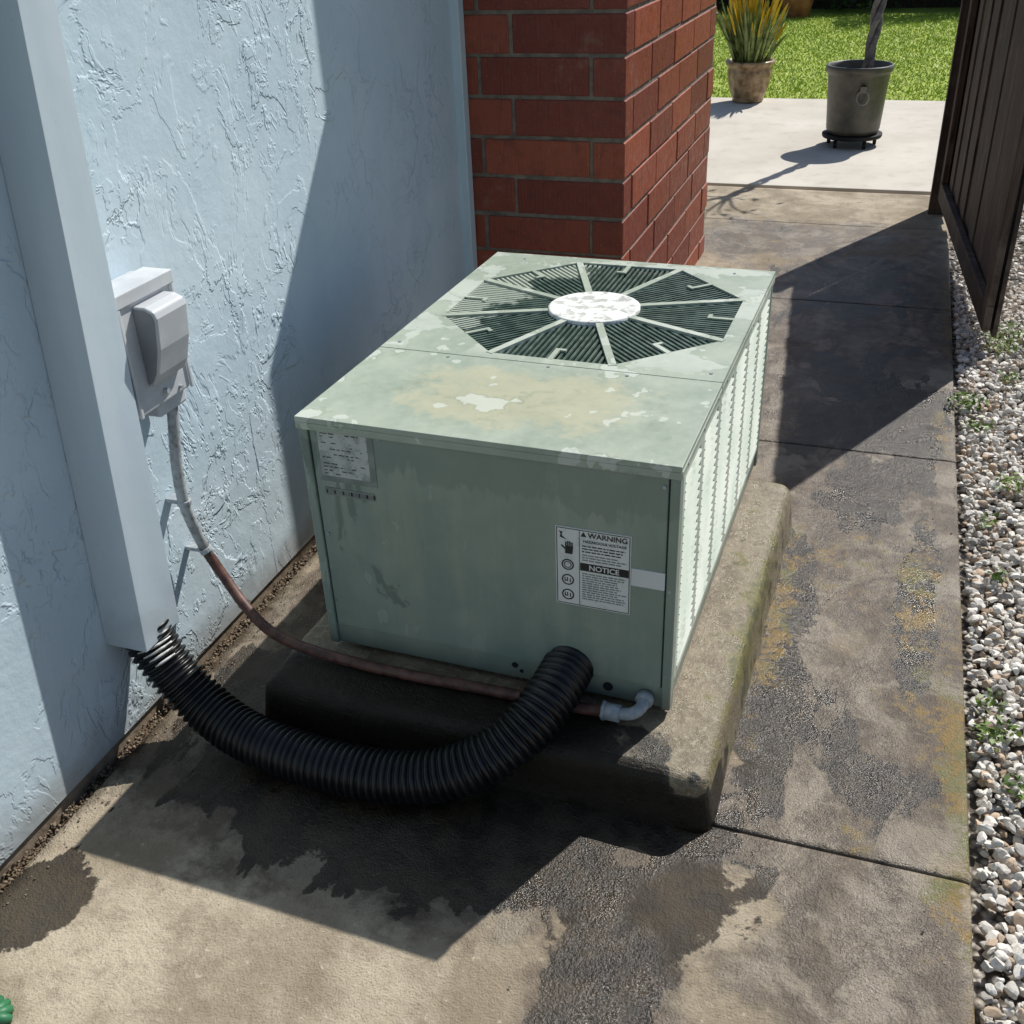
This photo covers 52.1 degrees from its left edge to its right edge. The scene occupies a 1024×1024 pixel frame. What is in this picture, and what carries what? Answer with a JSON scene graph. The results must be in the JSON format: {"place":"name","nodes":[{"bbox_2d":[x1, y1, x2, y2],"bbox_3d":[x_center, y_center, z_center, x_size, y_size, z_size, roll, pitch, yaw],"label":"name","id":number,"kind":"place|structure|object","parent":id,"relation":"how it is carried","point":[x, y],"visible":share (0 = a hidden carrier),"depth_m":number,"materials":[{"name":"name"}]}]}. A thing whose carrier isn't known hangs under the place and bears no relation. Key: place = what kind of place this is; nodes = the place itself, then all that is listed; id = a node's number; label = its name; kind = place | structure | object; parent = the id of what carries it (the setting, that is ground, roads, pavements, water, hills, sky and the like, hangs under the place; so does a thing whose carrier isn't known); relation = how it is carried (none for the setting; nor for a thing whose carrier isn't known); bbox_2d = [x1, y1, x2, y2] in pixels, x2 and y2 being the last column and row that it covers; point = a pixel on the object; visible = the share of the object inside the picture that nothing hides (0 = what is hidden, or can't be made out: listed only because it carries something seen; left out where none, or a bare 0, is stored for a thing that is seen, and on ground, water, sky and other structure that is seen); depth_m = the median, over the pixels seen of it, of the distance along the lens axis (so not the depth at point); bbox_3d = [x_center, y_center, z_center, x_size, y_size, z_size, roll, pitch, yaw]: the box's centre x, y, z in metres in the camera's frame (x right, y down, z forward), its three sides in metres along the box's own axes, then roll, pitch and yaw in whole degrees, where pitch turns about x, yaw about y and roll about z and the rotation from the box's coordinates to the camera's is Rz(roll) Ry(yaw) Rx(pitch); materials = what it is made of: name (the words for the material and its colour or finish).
{"place":"outdoors","nodes":[
{"label":"outdoors","id":0,"kind":"place"},
{"bbox_2d":[0,995,13,1023],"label":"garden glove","id":1,"kind":"object","parent":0,"point":[6,1010],"visible":1,"depth_m":1.79,"materials":[{"name":"green rubber"}]},
{"bbox_2d":[0,545,316,894],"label":"soil strip","id":2,"kind":"object","parent":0,"point":[62,821],"visible":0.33,"depth_m":2.36,"materials":[{"name":"brown soil"}]},
{"bbox_2d":[0,541,316,892],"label":"soil debris","id":3,"kind":"object","parent":2,"relation":"on","point":[68,816],"visible":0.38,"depth_m":2.38,"materials":[{"name":"soil"}]},
{"bbox_2d":[0,186,974,1023],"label":"concrete path","id":4,"kind":"structure","parent":0,"point":[190,876],"depth_m":2.08,"materials":[{"name":"grey concrete"}]},
{"bbox_2d":[125,619,593,804],"bbox_3d":[-0.349,0.421,2.215,1.040,0.300,0.300,2,31,7],"label":"corrugated hose","id":5,"kind":"object","parent":4,"relation":"on","point":[528,725],"visible":0.94,"depth_m":2.16,"materials":[{"name":"black plastic"}]},
{"bbox_2d":[3,313,955,986],"bbox_3d":[0.390,0.035,3.111,1.747,0.006,4.089,8,32,18],"label":"path grit","id":6,"kind":"object","parent":4,"relation":"on","point":[221,677],"visible":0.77,"depth_m":2.30,"materials":[{"name":"gravel"}]},
{"bbox_2d":[265,480,791,832],"bbox_3d":[0.124,0.208,2.725,1.045,0.140,1.282,9,32,18],"label":"equipment pad","id":7,"kind":"object","parent":4,"relation":"on","point":[654,764],"visible":0.44,"depth_m":2.27,"materials":[{"name":"concrete"}]},
{"bbox_2d":[294,252,775,710],"bbox_3d":[0.144,-0.175,2.631,0.808,0.583,1.171,9,32,18],"label":"air conditioner","id":8,"kind":"object","parent":7,"relation":"on","point":[519,465],"visible":1,"depth_m":2.20,"materials":[{"name":"green paint"}]},
{"bbox_2d":[463,0,715,273],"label":"brick mortar","id":9,"kind":"object","parent":4,"relation":"on","point":[513,98],"visible":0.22,"depth_m":3.67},
{"bbox_2d":[463,0,716,273],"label":"bricks","id":10,"kind":"object","parent":4,"relation":"on","point":[619,33],"visible":0.71,"depth_m":3.71,"materials":[{"name":"red brick"}]},
{"bbox_2d":[928,0,1023,336],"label":"wooden gate","id":11,"kind":"structure","parent":4,"relation":"on","point":[976,200],"depth_m":4.61,"materials":[{"name":"brown wood"}]},
{"bbox_2d":[711,7,960,100],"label":"lawn","id":12,"kind":"structure","parent":0,"point":[915,46],"depth_m":11.81,"materials":[{"name":"plant"}]},
{"bbox_2d":[780,0,813,18],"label":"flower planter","id":13,"kind":"object","parent":12,"relation":"on","point":[800,8],"visible":0.89,"depth_m":14.83,"materials":[{"name":"ceramic"}]},
{"bbox_2d":[716,0,959,13],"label":"hedge","id":14,"kind":"object","parent":12,"relation":"on","point":[844,3],"visible":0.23,"depth_m":15.45,"materials":[{"name":"green plant"}]},
{"bbox_2d":[948,206,1023,1023],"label":"gravel","id":15,"kind":"structure","parent":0,"point":[986,365],"depth_m":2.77,"materials":[{"name":"white gravel"}]},
{"bbox_2d":[947,320,1023,801],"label":"weeds","id":16,"kind":"object","parent":15,"relation":"on","point":[993,734],"visible":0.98,"depth_m":3.17,"materials":[{"name":"green plant"}]},
{"label":"ground","id":17,"kind":"structure","parent":0,"visible":0},
{"bbox_2d":[0,534,315,883],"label":"foundation","id":18,"kind":"object","parent":17,"relation":"on","point":[75,794],"depth_m":2.38,"materials":[{"name":"concrete"}]},
{"bbox_2d":[0,0,465,865],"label":"stucco wall","id":19,"kind":"structure","parent":18,"relation":"on","point":[276,184],"depth_m":2.50,"materials":[{"name":"white paint"}]},
{"bbox_2d":[0,0,178,651],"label":"line set cover","id":20,"kind":"object","parent":19,"relation":"attached to","point":[50,191],"visible":1,"depth_m":1.95,"materials":[{"name":"paint"}]},
{"bbox_2d":[111,267,193,419],"bbox_3d":[-0.747,-0.329,2.148,0.146,0.293,0.188,8,32,18],"label":"electrical disconnect box","id":21,"kind":"object","parent":19,"relation":"attached to","point":[152,313],"visible":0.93,"depth_m":2.10,"materials":[{"name":"grey paint"}]},
{"bbox_2d":[165,406,654,722],"bbox_3d":[-0.259,0.089,2.214,1.147,0.612,0.096,10,33,20],"label":"electrical conduit","id":22,"kind":"object","parent":19,"relation":"attached to","point":[605,710],"visible":0.91,"depth_m":2.33,"materials":[{"name":"brown metal"}]},
{"bbox_2d":[449,0,477,276],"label":"corner trim","id":23,"kind":"structure","parent":19,"relation":"attached to","point":[461,88],"depth_m":3.68,"materials":[{"name":"white paint"}]},
{"bbox_2d":[706,97,944,194],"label":"patio slab","id":24,"kind":"structure","parent":17,"relation":"on","point":[778,143],"depth_m":7.34,"materials":[{"name":"concrete"}]},
{"bbox_2d":[716,0,789,103],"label":"potted bromeliad","id":25,"kind":"object","parent":24,"relation":"on","point":[749,35],"visible":0.99,"depth_m":8.80,"materials":[{"name":"green plant"}]},
{"bbox_2d":[822,0,894,148],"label":"potted braided tree","id":26,"kind":"object","parent":24,"relation":"on","point":[856,92],"visible":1,"depth_m":7.16,"materials":[{"name":"grey plant"}]},
{"bbox_2d":[716,0,961,9],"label":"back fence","id":27,"kind":"object","parent":17,"relation":"on","point":[926,4],"depth_m":16.14,"materials":[{"name":"brown wood"}]}
]}

